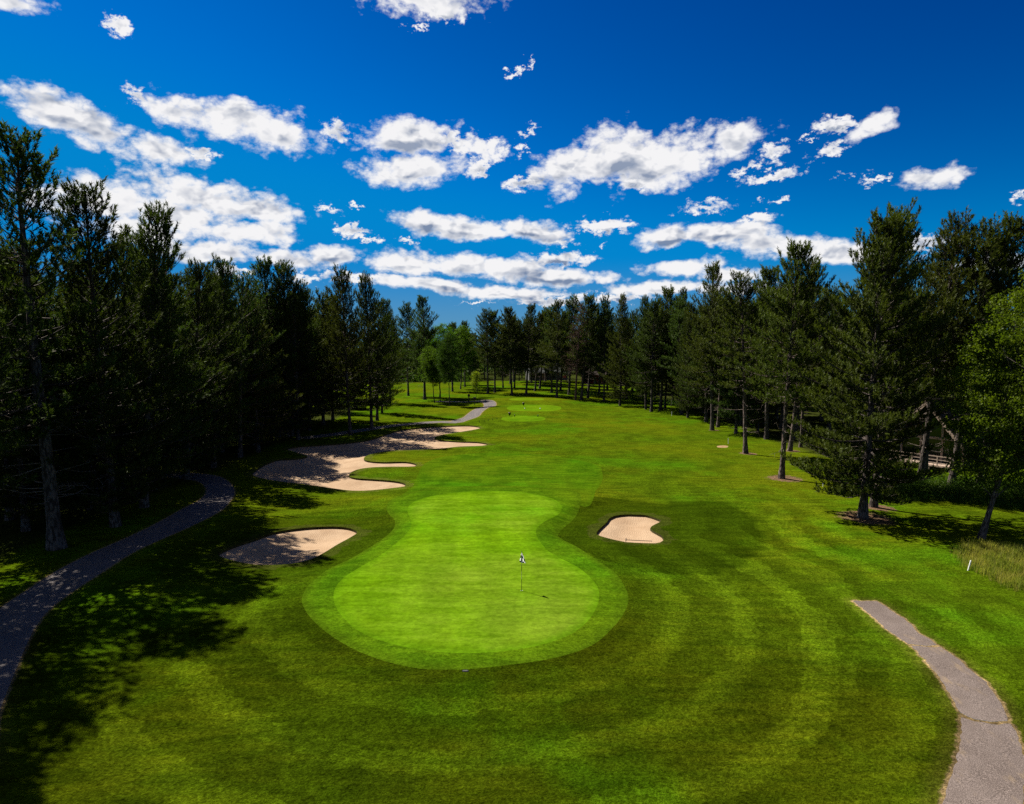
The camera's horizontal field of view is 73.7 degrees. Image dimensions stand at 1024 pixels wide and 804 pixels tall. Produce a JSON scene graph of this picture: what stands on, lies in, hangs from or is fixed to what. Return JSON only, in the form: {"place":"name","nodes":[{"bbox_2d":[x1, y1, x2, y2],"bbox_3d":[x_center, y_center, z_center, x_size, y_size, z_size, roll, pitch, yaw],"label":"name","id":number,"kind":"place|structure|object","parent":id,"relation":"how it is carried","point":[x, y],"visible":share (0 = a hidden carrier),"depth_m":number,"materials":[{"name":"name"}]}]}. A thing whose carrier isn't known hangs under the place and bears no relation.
{"place":"outdoors","nodes":[
{"label":"outdoors","id":0,"kind":"place"},
{"bbox_2d":[0,349,1023,803],"bbox_3d":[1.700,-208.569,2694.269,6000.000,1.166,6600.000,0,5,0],"label":"ground","id":1,"kind":"structure","parent":0,"point":[746,649],"depth_m":28.44,"materials":[{"name":"green plant"}]},
{"bbox_2d":[0,352,18,453],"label":"pine tree","id":2,"kind":"object","parent":1,"relation":"on","point":[7,434],"visible":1,"depth_m":33.84,"materials":[{"name":"green plant"}]},
{"bbox_2d":[0,235,64,460],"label":"pine tree","id":3,"kind":"object","parent":1,"relation":"on","point":[36,267],"visible":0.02,"depth_m":64.67,"materials":[{"name":"green plant"}]},
{"bbox_2d":[0,223,69,487],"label":"pine tree","id":4,"kind":"object","parent":1,"relation":"on","point":[9,373],"visible":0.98,"depth_m":37.79,"materials":[{"name":"green plant"}]},
{"bbox_2d":[0,251,75,520],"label":"pine tree","id":5,"kind":"object","parent":1,"relation":"on","point":[8,461],"visible":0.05,"depth_m":50.15,"materials":[{"name":"green plant"}]},
{"bbox_2d":[0,251,88,531],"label":"pine tree","id":6,"kind":"object","parent":1,"relation":"on","point":[26,514],"visible":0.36,"depth_m":46.69,"materials":[{"name":"green plant"}]},
{"bbox_2d":[0,119,150,550],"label":"pine tree","id":7,"kind":"object","parent":1,"relation":"on","point":[55,533],"visible":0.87,"depth_m":42.18,"materials":[{"name":"green plant"}]},
{"bbox_2d":[11,328,160,509],"bbox_3d":[-33.236,1.300,53.442,10.558,14.412,11.501,0,5,-3],"label":"leafy tree","id":8,"kind":"object","parent":1,"relation":"on","point":[90,469],"visible":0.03,"depth_m":52.49,"materials":[{"name":"green plant"}]},
{"bbox_2d":[46,280,138,496],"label":"pine tree","id":9,"kind":"object","parent":1,"relation":"on","point":[96,290],"visible":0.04,"depth_m":56.91,"materials":[{"name":"green plant"}]},
{"bbox_2d":[9,175,189,527],"bbox_3d":[-28.959,-3.216,47.116,12.184,24.372,13.336,-1,6,13],"label":"pine tree","id":10,"kind":"object","parent":1,"relation":"on","point":[98,260],"visible":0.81,"depth_m":46.33,"materials":[{"name":"green plant"}]},
{"bbox_2d":[0,472,233,707],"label":"cart path","id":11,"kind":"structure","parent":1,"relation":"on","point":[22,615],"depth_m":38.67,"materials":[{"name":"grey asphalt"}]},
{"bbox_2d":[55,199,230,507],"bbox_3d":[-28.531,-3.706,53.578,12.571,24.470,10.560,2,6,-32],"label":"pine tree","id":12,"kind":"object","parent":1,"relation":"on","point":[153,302],"visible":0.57,"depth_m":53.03,"materials":[{"name":"green plant"}]},
{"bbox_2d":[79,229,209,496],"bbox_3d":[-32.431,-3.037,57.192,9.816,22.367,10.559,2,5,19],"label":"pine tree","id":13,"kind":"object","parent":1,"relation":"on","point":[185,366],"visible":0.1,"depth_m":56.61,"materials":[{"name":"green plant"}]},
{"bbox_2d":[104,233,207,433],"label":"pine tree","id":14,"kind":"object","parent":1,"relation":"on","point":[180,347],"visible":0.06,"depth_m":61.99,"materials":[{"name":"green plant"}]},
{"bbox_2d":[154,257,248,479],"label":"pine tree","id":15,"kind":"object","parent":1,"relation":"on","point":[199,275],"visible":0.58,"depth_m":65.54,"materials":[{"name":"green plant"}]},
{"bbox_2d":[175,265,236,448],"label":"pine tree","id":16,"kind":"object","parent":1,"relation":"on","point":[193,305],"visible":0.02,"depth_m":77.62,"materials":[{"name":"green plant"}]},
{"bbox_2d":[183,253,259,467],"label":"pine tree","id":17,"kind":"object","parent":1,"relation":"on","point":[225,288],"visible":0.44,"depth_m":71.71,"materials":[{"name":"green plant"}]},
{"bbox_2d":[202,268,261,452],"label":"pine tree","id":18,"kind":"object","parent":1,"relation":"on","point":[223,450],"visible":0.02,"depth_m":82.23,"materials":[{"name":"green plant"}]},
{"bbox_2d":[215,269,285,457],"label":"pine tree","id":19,"kind":"object","parent":1,"relation":"on","point":[249,308],"visible":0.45,"depth_m":79.26,"materials":[{"name":"green plant"}]},
{"bbox_2d":[224,285,289,445],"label":"pine tree","id":20,"kind":"object","parent":1,"relation":"on","point":[280,373],"visible":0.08,"depth_m":89.00,"materials":[{"name":"green plant"}]},
{"bbox_2d":[219,302,303,452],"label":"pine tree","id":21,"kind":"object","parent":1,"relation":"on","point":[268,432],"visible":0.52,"depth_m":82.93,"materials":[{"name":"green plant"}]},
{"bbox_2d":[235,254,320,437],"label":"pine tree","id":22,"kind":"object","parent":1,"relation":"on","point":[263,268],"visible":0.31,"depth_m":94.62,"materials":[{"name":"green plant"}]},
{"bbox_2d":[218,527,356,564],"bbox_3d":[-14.655,9.568,45.280,6.512,0.472,8.980,1,5,15],"label":"sand bunker","id":23,"kind":"object","parent":1,"relation":"on","point":[291,546],"visible":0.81,"depth_m":45.64},
{"bbox_2d":[257,259,325,436],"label":"pine tree","id":24,"kind":"object","parent":1,"relation":"on","point":[283,270],"visible":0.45,"depth_m":95.06,"materials":[{"name":"green plant"}]},
{"bbox_2d":[266,278,329,435],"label":"pine tree","id":25,"kind":"object","parent":1,"relation":"on","point":[305,293],"visible":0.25,"depth_m":96.58,"materials":[{"name":"green plant"}]},
{"bbox_2d":[268,290,336,439],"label":"pine tree","id":26,"kind":"object","parent":1,"relation":"on","point":[293,302],"visible":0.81,"depth_m":93.32,"materials":[{"name":"green plant"}]},
{"bbox_2d":[291,311,339,430],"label":"pine tree","id":27,"kind":"object","parent":1,"relation":"on","point":[322,362],"visible":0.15,"depth_m":104.50,"materials":[{"name":"green plant"}]},
{"bbox_2d":[302,287,350,424],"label":"pine tree","id":28,"kind":"object","parent":1,"relation":"on","point":[321,302],"visible":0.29,"depth_m":110.39,"materials":[{"name":"green plant"}]},
{"bbox_2d":[317,294,359,419],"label":"pine tree","id":29,"kind":"object","parent":1,"relation":"on","point":[332,413],"visible":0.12,"depth_m":118.47,"materials":[{"name":"green plant"}]},
{"bbox_2d":[310,263,375,434],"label":"pine tree","id":30,"kind":"object","parent":1,"relation":"on","point":[351,334],"visible":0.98,"depth_m":97.85,"materials":[{"name":"green plant"}]},
{"bbox_2d":[252,425,486,490],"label":"sand bunker","id":31,"kind":"object","parent":1,"relation":"on","point":[331,465],"visible":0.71,"depth_m":79.62},
{"bbox_2d":[337,271,403,428],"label":"pine tree","id":32,"kind":"object","parent":1,"relation":"on","point":[374,336],"visible":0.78,"depth_m":106.48,"materials":[{"name":"green plant"}]},
{"bbox_2d":[352,298,405,420],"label":"pine tree","id":33,"kind":"object","parent":1,"relation":"on","point":[386,332],"visible":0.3,"depth_m":117.14,"materials":[{"name":"green plant"}]},
{"bbox_2d":[367,297,404,412],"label":"pine tree","id":34,"kind":"object","parent":1,"relation":"on","point":[388,312],"visible":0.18,"depth_m":131.21,"materials":[{"name":"green plant"}]},
{"bbox_2d":[379,311,413,402],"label":"pine tree","id":35,"kind":"object","parent":1,"relation":"on","point":[400,344],"visible":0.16,"depth_m":154.07,"materials":[{"name":"green plant"}]},
{"bbox_2d":[300,400,495,438],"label":"cart path","id":36,"kind":"structure","parent":1,"relation":"on","point":[474,413],"depth_m":116.41,"materials":[{"name":"grey asphalt"}]},
{"bbox_2d":[396,301,420,395],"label":"pine tree","id":37,"kind":"object","parent":1,"relation":"on","point":[406,315],"visible":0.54,"depth_m":176.82,"materials":[{"name":"green plant"}]},
{"bbox_2d":[400,295,443,399],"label":"pine tree","id":38,"kind":"object","parent":1,"relation":"on","point":[423,335],"visible":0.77,"depth_m":163.80,"materials":[{"name":"green plant"}]},
{"bbox_2d":[416,346,445,402],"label":"leafy tree","id":39,"kind":"object","parent":1,"relation":"on","point":[430,371],"visible":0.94,"depth_m":154.58,"materials":[{"name":"green plant"}]},
{"bbox_2d":[427,323,458,397],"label":"leafy tree","id":40,"kind":"object","parent":1,"relation":"on","point":[442,331],"visible":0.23,"depth_m":170.50,"materials":[{"name":"green plant"}]},
{"bbox_2d":[433,332,462,405],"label":"leafy tree","id":41,"kind":"object","parent":1,"relation":"on","point":[445,351],"visible":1,"depth_m":147.53,"materials":[{"name":"green plant"}]},
{"bbox_2d":[444,322,472,391],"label":"pine tree","id":42,"kind":"object","parent":1,"relation":"on","point":[452,326],"visible":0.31,"depth_m":193.27,"materials":[{"name":"green plant"}]},
{"bbox_2d":[302,486,627,669],"bbox_3d":[-2.415,9.153,44.076,16.616,0.549,35.207,0,5,0],"label":"collar","id":43,"kind":"object","parent":1,"relation":"on","point":[320,608],"visible":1,"depth_m":33.50,"materials":[{"name":"green plant"}]},
{"bbox_2d":[333,491,598,652],"bbox_3d":[-2.375,9.030,43.560,13.640,0.222,31.509,0,5,0],"label":"putting green","id":44,"kind":"object","parent":43,"relation":"on","point":[443,574],"visible":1,"depth_m":35.96,"materials":[{"name":"green plant"}]},
{"bbox_2d":[349,338,580,381],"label":"woods","id":45,"kind":"object","parent":1,"relation":"on","point":[417,378],"depth_m":250.56,"materials":[{"name":"green plant"}]},
{"bbox_2d":[455,325,477,388],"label":"leafy tree","id":46,"kind":"object","parent":1,"relation":"on","point":[466,342],"visible":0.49,"depth_m":201.66,"materials":[{"name":"green plant"}]},
{"bbox_2d":[458,320,478,386],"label":"pine tree","id":47,"kind":"object","parent":1,"relation":"on","point":[464,323],"visible":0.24,"depth_m":210.75,"materials":[{"name":"green plant"}]},
{"bbox_2d":[469,371,481,391],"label":"sapling","id":48,"kind":"object","parent":1,"relation":"on","point":[476,379],"visible":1,"depth_m":172.74,"materials":[{"name":"green plant"}]},
{"bbox_2d":[470,308,507,393],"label":"pine tree","id":49,"kind":"object","parent":1,"relation":"on","point":[488,316],"visible":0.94,"depth_m":183.41,"materials":[{"name":"green plant"}]},
{"bbox_2d":[478,309,507,392],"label":"pine tree","id":50,"kind":"object","parent":1,"relation":"on","point":[496,329],"visible":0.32,"depth_m":187.09,"materials":[{"name":"green plant"}]},
{"bbox_2d":[403,453,602,506],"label":"fairway","id":51,"kind":"structure","parent":1,"relation":"on","point":[583,479],"depth_m":69.86,"materials":[{"name":"green plant"}]},
{"bbox_2d":[489,306,528,394],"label":"pine tree","id":52,"kind":"object","parent":1,"relation":"on","point":[507,322],"visible":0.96,"depth_m":177.92,"materials":[{"name":"green plant"}]},
{"bbox_2d":[501,416,544,421],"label":"tee box","id":53,"kind":"object","parent":1,"relation":"on","point":[523,418],"visible":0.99,"depth_m":119.89,"materials":[{"name":"green plant"}]},
{"bbox_2d":[507,303,546,394],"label":"pine tree","id":54,"kind":"object","parent":1,"relation":"on","point":[530,337],"visible":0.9,"depth_m":177.75,"materials":[{"name":"green plant"}]},
{"bbox_2d":[507,405,560,410],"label":"tee box","id":55,"kind":"object","parent":1,"relation":"on","point":[534,407],"visible":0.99,"depth_m":136.54,"materials":[{"name":"green plant"}]},
{"bbox_2d":[524,311,548,390],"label":"pine tree","id":56,"kind":"object","parent":1,"relation":"on","point":[541,317],"visible":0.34,"depth_m":191.44,"materials":[{"name":"green plant"}]},
{"bbox_2d":[536,304,568,392],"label":"pine tree","id":57,"kind":"object","parent":1,"relation":"on","point":[546,328],"visible":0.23,"depth_m":185.03,"materials":[{"name":"green plant"}]},
{"bbox_2d":[535,299,582,397],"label":"pine tree","id":58,"kind":"object","parent":1,"relation":"on","point":[559,334],"visible":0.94,"depth_m":167.35,"materials":[{"name":"green plant"}]},
{"bbox_2d":[554,293,584,394],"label":"pine tree","id":59,"kind":"object","parent":1,"relation":"on","point":[572,303],"visible":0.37,"depth_m":178.36,"materials":[{"name":"green plant"}]},
{"bbox_2d":[563,301,592,400],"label":"pine tree","id":60,"kind":"object","parent":1,"relation":"on","point":[577,349],"visible":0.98,"depth_m":160.37,"materials":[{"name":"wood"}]},
{"bbox_2d":[563,293,606,399],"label":"pine tree","id":61,"kind":"object","parent":1,"relation":"on","point":[591,320],"visible":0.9,"depth_m":161.57,"materials":[{"name":"green plant"}]},
{"bbox_2d":[572,303,610,397],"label":"pine tree","id":62,"kind":"object","parent":1,"relation":"on","point":[596,313],"visible":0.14,"depth_m":169.79,"materials":[{"name":"green plant"}]},
{"bbox_2d":[588,293,616,400],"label":"pine tree","id":63,"kind":"object","parent":1,"relation":"on","point":[606,322],"visible":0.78,"depth_m":160.07,"materials":[{"name":"green plant"}]},
{"bbox_2d":[597,292,637,405],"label":"pine tree","id":64,"kind":"object","parent":1,"relation":"on","point":[619,365],"visible":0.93,"depth_m":147.01,"materials":[{"name":"green plant"}]},
{"bbox_2d":[608,315,639,398],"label":"pine tree","id":65,"kind":"object","parent":1,"relation":"on","point":[629,326],"visible":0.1,"depth_m":165.76,"materials":[{"name":"green plant"}]},
{"bbox_2d":[597,514,663,542],"bbox_3d":[8.494,9.231,49.210,4.565,0.435,7.759,1,5,10],"label":"sand bunker","id":66,"kind":"object","parent":1,"relation":"on","point":[629,527],"visible":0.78,"depth_m":49.52},
{"bbox_2d":[622,294,660,408],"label":"pine tree","id":67,"kind":"object","parent":1,"relation":"on","point":[647,387],"visible":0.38,"depth_m":138.66,"materials":[{"name":"green plant"}]},
{"bbox_2d":[621,297,676,411],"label":"pine tree","id":68,"kind":"object","parent":1,"relation":"on","point":[638,358],"visible":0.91,"depth_m":133.46,"materials":[{"name":"green plant"}]},
{"bbox_2d":[635,284,678,410],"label":"pine tree","id":69,"kind":"object","parent":1,"relation":"on","point":[665,310],"visible":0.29,"depth_m":135.91,"materials":[{"name":"green plant"}]},
{"bbox_2d":[562,390,756,426],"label":"undergrowth","id":70,"kind":"object","parent":1,"relation":"on","point":[657,399],"visible":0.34,"depth_m":157.73,"materials":[{"name":"green plant"}]},
{"bbox_2d":[653,325,678,408],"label":"pine tree","id":71,"kind":"object","parent":1,"relation":"on","point":[672,386],"visible":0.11,"depth_m":141.13,"materials":[{"name":"green plant"}]},
{"bbox_2d":[657,307,688,414],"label":"pine tree","id":72,"kind":"object","parent":1,"relation":"on","point":[674,334],"visible":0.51,"depth_m":128.10,"materials":[{"name":"green plant"}]},
{"bbox_2d":[659,293,691,411],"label":"pine tree","id":73,"kind":"object","parent":1,"relation":"on","point":[678,304],"visible":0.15,"depth_m":131.84,"materials":[{"name":"green plant"}]},
{"bbox_2d":[669,301,704,417],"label":"pine tree","id":74,"kind":"object","parent":1,"relation":"on","point":[681,352],"visible":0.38,"depth_m":121.44,"materials":[{"name":"green plant"}]},
{"bbox_2d":[669,305,734,421],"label":"pine tree","id":75,"kind":"object","parent":1,"relation":"on","point":[702,401],"visible":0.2,"depth_m":116.02,"materials":[{"name":"green plant"}]},
{"bbox_2d":[675,259,734,430],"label":"pine tree","id":76,"kind":"object","parent":1,"relation":"on","point":[699,349],"visible":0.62,"depth_m":103.56,"materials":[{"name":"green plant"}]},
{"bbox_2d":[694,288,740,426],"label":"pine tree","id":77,"kind":"object","parent":1,"relation":"on","point":[718,417],"visible":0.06,"depth_m":108.89,"materials":[{"name":"green plant"}]},
{"bbox_2d":[704,307,764,433],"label":"pine tree","id":78,"kind":"object","parent":1,"relation":"on","point":[731,395],"visible":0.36,"depth_m":100.85,"materials":[{"name":"green plant"}]},
{"bbox_2d":[709,301,764,424],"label":"pine tree","id":79,"kind":"object","parent":1,"relation":"on","point":[740,421],"visible":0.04,"depth_m":112.08,"materials":[{"name":"green plant"}]},
{"bbox_2d":[701,268,787,453],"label":"pine tree","id":80,"kind":"object","parent":1,"relation":"on","point":[742,356],"visible":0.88,"depth_m":80.83,"materials":[{"name":"green plant"}]},
{"bbox_2d":[738,297,783,431],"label":"pine tree","id":81,"kind":"object","parent":1,"relation":"on","point":[759,414],"visible":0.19,"depth_m":102.37,"materials":[{"name":"green plant"}]},
{"bbox_2d":[734,263,789,439],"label":"pine tree","id":82,"kind":"object","parent":1,"relation":"on","point":[769,278],"visible":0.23,"depth_m":93.86,"materials":[{"name":"green plant"}]},
{"bbox_2d":[733,236,853,478],"bbox_3d":[26.935,-4.132,65.995,9.508,23.508,10.529,-1,6,-28],"label":"pine tree","id":83,"kind":"object","parent":1,"relation":"on","point":[809,356],"visible":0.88,"depth_m":64.96,"materials":[{"name":"green plant"}]},
{"bbox_2d":[760,257,849,450],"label":"pine tree","id":84,"kind":"object","parent":1,"relation":"on","point":[792,427],"visible":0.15,"depth_m":82.62,"materials":[{"name":"green plant"}]},
{"bbox_2d":[784,282,835,447],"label":"pine tree","id":85,"kind":"object","parent":1,"relation":"on","point":[801,430],"visible":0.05,"depth_m":87.56,"materials":[{"name":"green plant"}]},
{"bbox_2d":[816,283,853,432],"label":"pine tree","id":86,"kind":"object","parent":1,"relation":"on","point":[831,312],"visible":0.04,"depth_m":100.26,"materials":[{"name":"green plant"}]},
{"bbox_2d":[815,296,868,444],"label":"pine tree","id":87,"kind":"object","parent":1,"relation":"on","point":[842,328],"visible":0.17,"depth_m":85.66,"materials":[{"name":"green plant"}]},
{"bbox_2d":[779,206,972,518],"bbox_3d":[26.072,-2.818,49.842,11.860,23.094,12.794,-1,5,-37],"label":"pine tree","id":88,"kind":"object","parent":1,"relation":"on","point":[872,423],"visible":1,"depth_m":49.20,"materials":[{"name":"green plant"}]},
{"bbox_2d":[846,267,916,483],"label":"pine tree","id":89,"kind":"object","parent":1,"relation":"on","point":[848,331],"visible":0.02,"depth_m":62.15,"materials":[{"name":"green plant"}]},
{"bbox_2d":[830,195,958,507],"bbox_3d":[30.399,-3.704,53.544,9.906,24.477,8.700,-3,6,-32],"label":"pine tree","id":90,"kind":"object","parent":1,"relation":"on","point":[905,296],"visible":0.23,"depth_m":52.38,"materials":[{"name":"green plant"}]},
{"bbox_2d":[833,474,1023,510],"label":"tall grass","id":91,"kind":"structure","parent":1,"relation":"on","point":[925,493],"depth_m":57.69,"materials":[{"name":"green plant"}]},
{"bbox_2d":[854,600,1023,803],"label":"cart path","id":92,"kind":"structure","parent":1,"relation":"on","point":[988,768],"depth_m":22.64,"materials":[{"name":"grey asphalt"}]},
{"bbox_2d":[898,246,980,470],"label":"pine tree","id":93,"kind":"object","parent":1,"relation":"on","point":[946,392],"visible":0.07,"depth_m":67.56,"materials":[{"name":"green plant"}]},
{"bbox_2d":[889,396,993,472],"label":"timber cottage","id":94,"kind":"structure","parent":1,"relation":"on","point":[937,459],"depth_m":73.59,"materials":[{"name":"brown wood"}]},
{"bbox_2d":[902,437,919,458],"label":"window","id":95,"kind":"structure","parent":94,"relation":"in","point":[915,440],"depth_m":75.82,"materials":[{"name":"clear glass"}]},
{"bbox_2d":[922,438,940,461],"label":"window","id":96,"kind":"structure","parent":94,"relation":"in","point":[935,441],"depth_m":73.88,"materials":[{"name":"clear glass"}]},
{"bbox_2d":[943,440,961,462],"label":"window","id":97,"kind":"structure","parent":94,"relation":"in","point":[947,443],"depth_m":72.82,"materials":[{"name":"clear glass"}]},
{"bbox_2d":[896,205,999,480],"bbox_3d":[39.150,-4.983,63.534,10.602,25.508,10.127,0,5,1],"label":"pine tree","id":98,"kind":"object","parent":1,"relation":"on","point":[953,247],"visible":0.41,"depth_m":61.18,"materials":[{"name":"green plant"}]},
{"bbox_2d":[880,470,1023,499],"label":"undergrowth","id":99,"kind":"object","parent":1,"relation":"on","point":[922,484],"visible":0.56,"depth_m":60.27,"materials":[{"name":"green plant"}]},
{"bbox_2d":[918,212,1022,488],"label":"pine tree","id":100,"kind":"object","parent":1,"relation":"on","point":[992,244],"visible":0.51,"depth_m":58.87,"materials":[{"name":"green plant"}]},
{"bbox_2d":[928,268,1023,539],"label":"maple tree","id":101,"kind":"object","parent":1,"relation":"on","point":[1003,440],"visible":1,"depth_m":44.85,"materials":[{"name":"green plant"}]},
{"bbox_2d":[935,209,1023,484],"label":"pine tree","id":102,"kind":"object","parent":1,"relation":"on","point":[1016,227],"visible":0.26,"depth_m":59.19,"materials":[{"name":"green plant"}]},
{"bbox_2d":[951,322,1023,478],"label":"maple tree","id":103,"kind":"object","parent":1,"relation":"on","point":[972,383],"visible":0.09,"depth_m":52.56,"materials":[{"name":"green plant"}]},
{"bbox_2d":[524,364,567,379],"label":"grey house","id":104,"kind":"structure","parent":0,"point":[547,377],"depth_m":244.19,"materials":[{"name":"grey"}]},
{"bbox_2d":[949,537,1023,590],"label":"tall grass","id":105,"kind":"structure","parent":0,"point":[1004,555],"depth_m":40.52,"materials":[{"name":"green plant"}]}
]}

